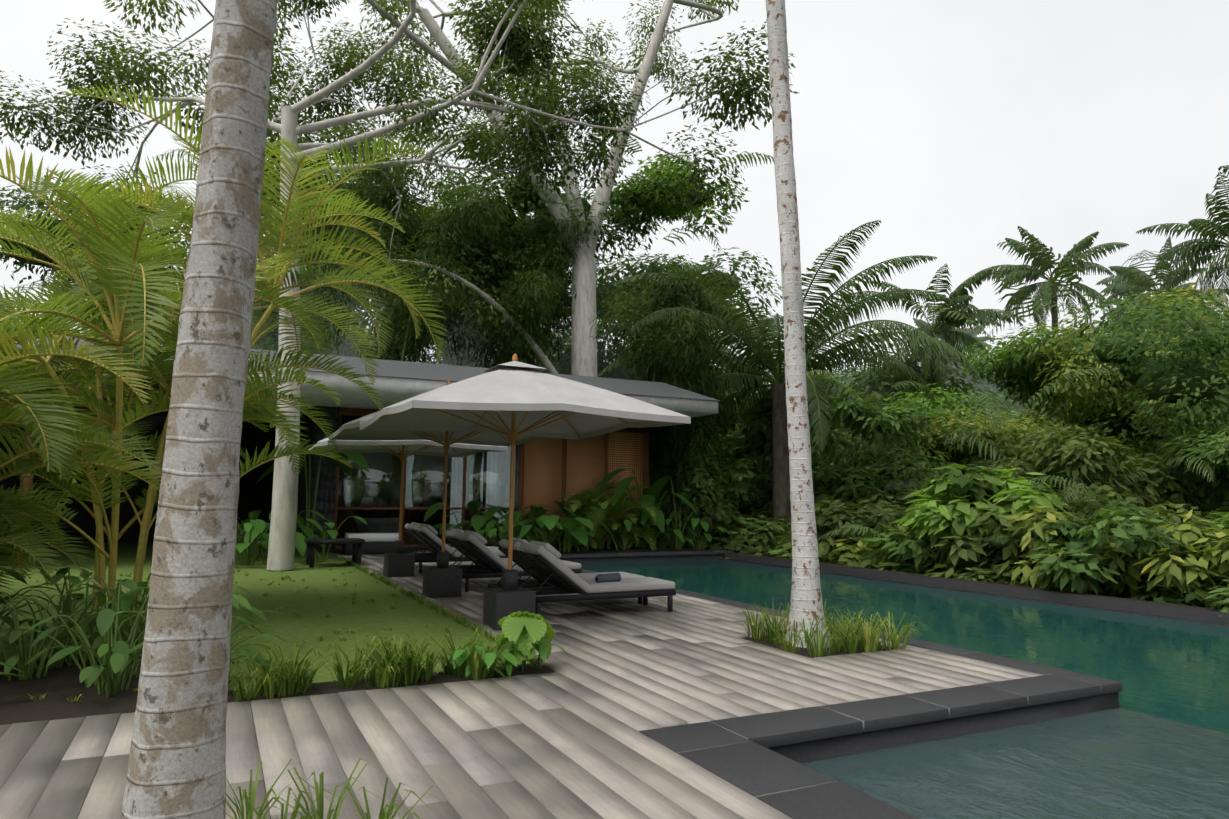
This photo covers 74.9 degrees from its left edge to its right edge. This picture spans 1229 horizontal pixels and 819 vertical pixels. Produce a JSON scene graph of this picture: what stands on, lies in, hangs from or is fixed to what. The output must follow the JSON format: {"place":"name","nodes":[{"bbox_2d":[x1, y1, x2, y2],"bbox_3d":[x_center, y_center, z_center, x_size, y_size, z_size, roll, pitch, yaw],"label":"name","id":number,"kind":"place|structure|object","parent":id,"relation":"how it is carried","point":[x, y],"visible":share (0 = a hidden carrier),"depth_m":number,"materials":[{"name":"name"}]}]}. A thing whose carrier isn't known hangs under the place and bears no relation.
{"place":"outdoors","nodes":[
{"label":"outdoors","id":0,"kind":"place"},
{"bbox_2d":[0,540,540,717],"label":"lawn","id":1,"kind":"structure","parent":0,"point":[410,616],"depth_m":10.22,"materials":[{"name":"green plant"}]},
{"bbox_2d":[0,652,141,724],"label":"bed","id":2,"kind":"object","parent":1,"relation":"on","point":[60,686],"depth_m":5.70,"materials":[{"name":"soil"}]},
{"bbox_2d":[0,441,715,697],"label":"garden stalks","id":3,"kind":"object","parent":2,"relation":"on","point":[84,653],"visible":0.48,"depth_m":6.64,"materials":[{"name":"green plant"}]},
{"bbox_2d":[0,83,447,627],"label":"palm fronds","id":4,"kind":"object","parent":1,"relation":"on","point":[60,298],"depth_m":8.31,"materials":[{"name":"green plant"}]},
{"bbox_2d":[0,94,436,582],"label":"areca rachis","id":5,"kind":"object","parent":4,"relation":"attached to","point":[119,327],"visible":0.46,"depth_m":8.59,"materials":[{"name":"green plant"}]},
{"bbox_2d":[0,409,648,554],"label":"villa interior","id":6,"kind":"object","parent":1,"relation":"on","point":[254,496],"visible":0.1,"depth_m":23.34,"materials":[{"name":"black"}]},
{"bbox_2d":[304,538,364,566],"bbox_3d":[-5.697,2.899,16.279,1.080,0.520,0.800,4,-7,-26],"label":"bench","id":7,"kind":"object","parent":1,"relation":"on","point":[357,543],"visible":0.92,"depth_m":16.15,"materials":[{"name":"black wood"}]},
{"bbox_2d":[227,663,555,702],"bbox_3d":[-1.722,2.131,6.278,2.579,0.001,0.417,4,-7,-26],"label":"soil bed","id":8,"kind":"object","parent":1,"relation":"on","point":[321,688],"depth_m":6.21,"materials":[{"name":"soil"}]},
{"bbox_2d":[522,625,524,671],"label":"fan palm stalks","id":9,"kind":"object","parent":8,"relation":"on","point":[523,660],"visible":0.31,"depth_m":6.66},
{"bbox_2d":[226,599,930,818],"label":"ornamental grass","id":10,"kind":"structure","parent":8,"relation":"on","point":[388,668],"depth_m":6.16,"materials":[{"name":"green plant"}]},
{"bbox_2d":[310,406,338,549],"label":"villa slate pier","id":11,"kind":"structure","parent":0,"point":[327,478],"depth_m":20.25,"materials":[{"name":"grey stone"}]},
{"bbox_2d":[13,380,648,565],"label":"villa frames","id":12,"kind":"structure","parent":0,"point":[29,482],"depth_m":21.87,"materials":[{"name":"black metal"}]},
{"bbox_2d":[336,415,517,545],"bbox_3d":[-4.891,1.940,21.551,4.816,3.326,0.012,4,-7,-26],"label":"glass window","id":13,"kind":"structure","parent":12,"relation":"in","point":[474,480],"depth_m":21.33,"materials":[{"name":"clear glass"}]},
{"bbox_2d":[7,349,717,420],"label":"roof soffit","id":14,"kind":"structure","parent":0,"point":[392,390],"depth_m":17.94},
{"bbox_2d":[15,332,719,400],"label":"villa roof shingles","id":15,"kind":"object","parent":14,"relation":"on","point":[414,370],"visible":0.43,"depth_m":18.66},
{"bbox_2d":[345,518,398,541],"bbox_3d":[-6.521,3.218,21.896,2.100,0.470,5.300,4,-7,-26],"label":"villa bed linen","id":16,"kind":"object","parent":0,"point":[379,536],"visible":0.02,"depth_m":19.53,"materials":[{"name":"white fabric"}]},
{"bbox_2d":[450,446,515,534],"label":"villa curtains","id":17,"kind":"object","parent":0,"point":[493,479],"depth_m":22.52,"materials":[{"name":"white fabric"}]},
{"bbox_2d":[522,432,642,540],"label":"wall","id":18,"kind":"structure","parent":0,"point":[542,471],"depth_m":23.37,"materials":[{"name":"brown wood"}]},
{"bbox_2d":[0,0,1228,383],"label":"sky","id":19,"kind":"structure","parent":0,"point":[956,126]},
{"bbox_2d":[120,543,1228,762],"bbox_3d":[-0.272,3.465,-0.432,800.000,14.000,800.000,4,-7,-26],"label":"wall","id":20,"kind":"structure","parent":0,"point":[809,751],"depth_m":6.44,"materials":[{"name":"stone"}]},
{"bbox_2d":[0,567,290,687],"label":"plant leaves","id":21,"kind":"object","parent":20,"relation":"on","point":[105,619],"visible":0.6,"depth_m":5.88,"materials":[{"name":"green plant"}]},
{"bbox_2d":[24,0,741,569],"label":"rain tree","id":22,"kind":"object","parent":20,"relation":"on","point":[284,492],"depth_m":30.90,"materials":[{"name":"green plant"}]},
{"bbox_2d":[0,0,798,303],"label":"tree foliage","id":23,"kind":"object","parent":22,"relation":"attached to","point":[526,63],"visible":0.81,"depth_m":19.59,"materials":[{"name":"green plant"}]},
{"bbox_2d":[236,440,731,677],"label":"plant leaves","id":24,"kind":"object","parent":20,"relation":"on","point":[581,533],"visible":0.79,"depth_m":20.01,"materials":[{"name":"green plant"}]},
{"bbox_2d":[495,611,553,664],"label":"plant leaves","id":25,"kind":"object","parent":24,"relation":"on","point":[539,630],"visible":0.98,"depth_m":6.58,"materials":[{"name":"green plant"}]},
{"bbox_2d":[299,181,703,545],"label":"bamboo culms","id":26,"kind":"object","parent":20,"relation":"on","point":[404,349],"visible":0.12,"depth_m":29.86,"materials":[{"name":"green plant"}]},
{"bbox_2d":[267,167,734,503],"bbox_3d":[-4.847,-3.097,28.256,13.568,12.410,18.718,4,-7,-26],"label":"bamboo foliage","id":27,"kind":"object","parent":26,"relation":"attached to","point":[679,350],"visible":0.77,"depth_m":29.77,"materials":[{"name":"green plant"}]},
{"bbox_2d":[0,550,1042,818],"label":"deck","id":28,"kind":"structure","parent":20,"relation":"on","point":[566,740],"depth_m":5.03,"materials":[{"name":"grey wood"}]},
{"bbox_2d":[120,0,277,818],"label":"palm trunk","id":29,"kind":"object","parent":28,"relation":"on","point":[177,763],"visible":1,"depth_m":2.69,"materials":[{"name":"grey plant"}]},
{"bbox_2d":[383,540,535,629],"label":"umbrella bases","id":30,"kind":"object","parent":28,"relation":"on","point":[442,578],"visible":0.96,"depth_m":11.33,"materials":[{"name":"black stone"}]},
{"bbox_2d":[317,354,690,569],"bbox_3d":[-2.497,0.924,11.811,2.953,2.715,8.943,4,-7,-26],"label":"umbrella frame","id":31,"kind":"object","parent":28,"relation":"on","point":[512,435],"visible":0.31,"depth_m":9.74,"materials":[{"name":"brown wood"}]},
{"bbox_2d":[309,361,690,456],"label":"umbrella canopies","id":32,"kind":"object","parent":31,"relation":"attached to","point":[505,390],"visible":0.88,"depth_m":9.85,"materials":[{"name":"white fabric"}]},
{"bbox_2d":[404,528,675,613],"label":"lounger frames","id":33,"kind":"structure","parent":28,"relation":"on","point":[542,571],"depth_m":10.69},
{"bbox_2d":[405,522,674,593],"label":"lounger cushions","id":34,"kind":"object","parent":33,"relation":"on","point":[589,584],"visible":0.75,"depth_m":10.35,"materials":[{"name":"grey fabric"}]},
{"bbox_2d":[595,573,620,582],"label":"towels","id":35,"kind":"object","parent":33,"relation":"on","point":[609,577],"visible":1,"depth_m":10.14,"materials":[{"name":"fabric"}]},
{"bbox_2d":[742,636,892,657],"bbox_3d":[2.049,2.383,8.135,1.200,0.001,1.200,4,-7,-26],"label":"planting bed","id":36,"kind":"object","parent":28,"relation":"on","point":[804,652],"depth_m":7.86,"materials":[{"name":"soil"}]},
{"bbox_2d":[766,0,830,647],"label":"palm trunk","id":37,"kind":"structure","parent":36,"relation":"on","point":[806,601],"depth_m":8.44,"materials":[{"name":"grey plant"}]},
{"bbox_2d":[554,480,660,549],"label":"plant leaves","id":38,"kind":"object","parent":20,"relation":"on","point":[619,507],"depth_m":21.85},
{"bbox_2d":[561,486,653,549],"bbox_3d":[-0.133,3.117,22.172,2.860,2.099,2.677,1,-6,-7],"label":"palm rachis","id":39,"kind":"object","parent":38,"relation":"attached to","point":[613,519],"visible":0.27,"depth_m":21.98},
{"bbox_2d":[0,91,1227,519],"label":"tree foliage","id":40,"kind":"object","parent":20,"relation":"on","point":[862,385],"visible":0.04,"depth_m":34.03,"materials":[{"name":"green plant"}]},
{"bbox_2d":[78,141,1228,526],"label":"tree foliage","id":41,"kind":"object","parent":40,"relation":"attached to","point":[1214,413],"visible":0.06,"depth_m":23.41,"materials":[{"name":"green plant"}]},
{"bbox_2d":[0,36,1228,468],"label":"jungle plumes","id":42,"kind":"object","parent":20,"relation":"on","point":[958,314],"visible":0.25,"depth_m":32.01,"materials":[{"name":"green plant"}]},
{"bbox_2d":[493,172,1228,476],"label":"jungle palm","id":43,"kind":"object","parent":42,"relation":"on","point":[1189,254],"depth_m":40.04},
{"bbox_2d":[552,171,1228,395],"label":"jungle palm rachis","id":44,"kind":"object","parent":43,"relation":"on","point":[934,331],"visible":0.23,"depth_m":39.15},
{"bbox_2d":[1,139,1228,514],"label":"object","id":45,"kind":"object","parent":20,"relation":"on","point":[1139,379],"visible":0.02,"depth_m":29.75,"materials":[{"name":"green plant"}]},
{"bbox_2d":[555,544,709,553],"bbox_3d":[-1.555,3.761,21.381,9.000,0.001,2.840,4,-7,-26],"label":"pool edge","id":46,"kind":"object","parent":20,"relation":"on","point":[631,549],"visible":0.2,"depth_m":21.92,"materials":[{"name":"stone"}]},
{"bbox_2d":[82,198,1228,519],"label":"shrub foliage","id":47,"kind":"object","parent":20,"relation":"on","point":[1006,434],"visible":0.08,"depth_m":29.05,"materials":[{"name":"green plant"}]},
{"bbox_2d":[251,152,1227,488],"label":"tree foliage","id":48,"kind":"object","parent":20,"relation":"on","point":[1013,374],"visible":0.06,"depth_m":35.00,"materials":[{"name":"green plant"}]},
{"bbox_2d":[559,550,1121,818],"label":"pool coping","id":49,"kind":"object","parent":20,"relation":"on","point":[756,766],"visible":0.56,"depth_m":5.18,"materials":[{"name":"grey stone"}]},
{"bbox_2d":[590,551,1122,797],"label":"pool coping joints","id":50,"kind":"object","parent":49,"relation":"attached to","point":[835,711],"visible":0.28,"depth_m":5.02,"materials":[{"name":"grey concrete"}]},
{"bbox_2d":[580,559,1228,733],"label":"swimming pool water","id":51,"kind":"structure","parent":20,"relation":"on","point":[1175,670],"depth_m":10.38,"materials":[{"name":"teal liquid"}]},
{"bbox_2d":[636,364,1228,601],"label":"shrubs","id":52,"kind":"object","parent":20,"relation":"on","point":[757,423],"visible":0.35,"depth_m":17.20,"materials":[{"name":"green plant"}]},
{"bbox_2d":[649,386,1228,620],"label":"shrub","id":53,"kind":"object","parent":20,"relation":"on","point":[1120,530],"visible":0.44,"depth_m":17.03,"materials":[{"name":"green plant"}]},
{"bbox_2d":[598,221,980,533],"bbox_3d":[5.204,1.791,24.945,11.720,12.795,11.298,4,-7,-26],"label":"sugar palm","id":54,"kind":"object","parent":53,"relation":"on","point":[823,388],"depth_m":24.27,"materials":[{"name":"green plant"}]},
{"bbox_2d":[602,220,982,470],"bbox_3d":[5.243,-1.350,25.280,11.703,6.502,11.256,4,-7,-26],"label":"sugar palm rachis","id":55,"kind":"object","parent":54,"relation":"on","point":[772,379],"visible":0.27,"depth_m":24.51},
{"bbox_2d":[650,403,1228,608],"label":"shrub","id":56,"kind":"object","parent":20,"relation":"on","point":[996,544],"visible":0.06,"depth_m":16.89,"materials":[{"name":"green plant"}]},
{"bbox_2d":[661,369,1228,572],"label":"bush plumes","id":57,"kind":"object","parent":56,"relation":"attached to","point":[860,530],"visible":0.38,"depth_m":17.02,"materials":[{"name":"green plant"}]},
{"bbox_2d":[651,462,1228,558],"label":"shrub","id":58,"kind":"object","parent":20,"relation":"on","point":[944,507],"visible":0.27,"depth_m":16.26,"materials":[{"name":"green plant"}]},
{"bbox_2d":[655,469,1228,607],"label":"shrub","id":59,"kind":"object","parent":20,"relation":"on","point":[1193,561],"visible":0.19,"depth_m":13.09,"materials":[{"name":"green plant"}]},
{"bbox_2d":[721,558,1228,626],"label":"infinity edge","id":60,"kind":"object","parent":20,"relation":"on","point":[1135,613],"visible":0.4,"depth_m":13.36,"materials":[{"name":"black stone"}]},
{"bbox_2d":[725,506,1224,598],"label":"jungle understory shade","id":61,"kind":"object","parent":20,"relation":"on","point":[742,512],"depth_m":29.45,"materials":[{"name":"green plant"}]},
{"bbox_2d":[800,708,1228,818],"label":"pool water","id":62,"kind":"structure","parent":20,"relation":"on","point":[1118,763],"depth_m":4.92,"materials":[{"name":"teal liquid"}]},
{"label":"coconut palm trunks","id":63,"kind":"object","parent":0,"visible":0},
{"bbox_2d":[1193,165,1228,290],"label":"coconut rachis","id":64,"kind":"object","parent":63,"relation":"attached to","point":[1214,256],"visible":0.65,"depth_m":29.37,"materials":[{"name":"green plant"}]},
{"bbox_2d":[1192,166,1228,296],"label":"coconut palm","id":65,"kind":"object","parent":64,"relation":"on","point":[1225,169],"visible":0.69,"depth_m":29.28,"materials":[{"name":"green plant"}]}
]}

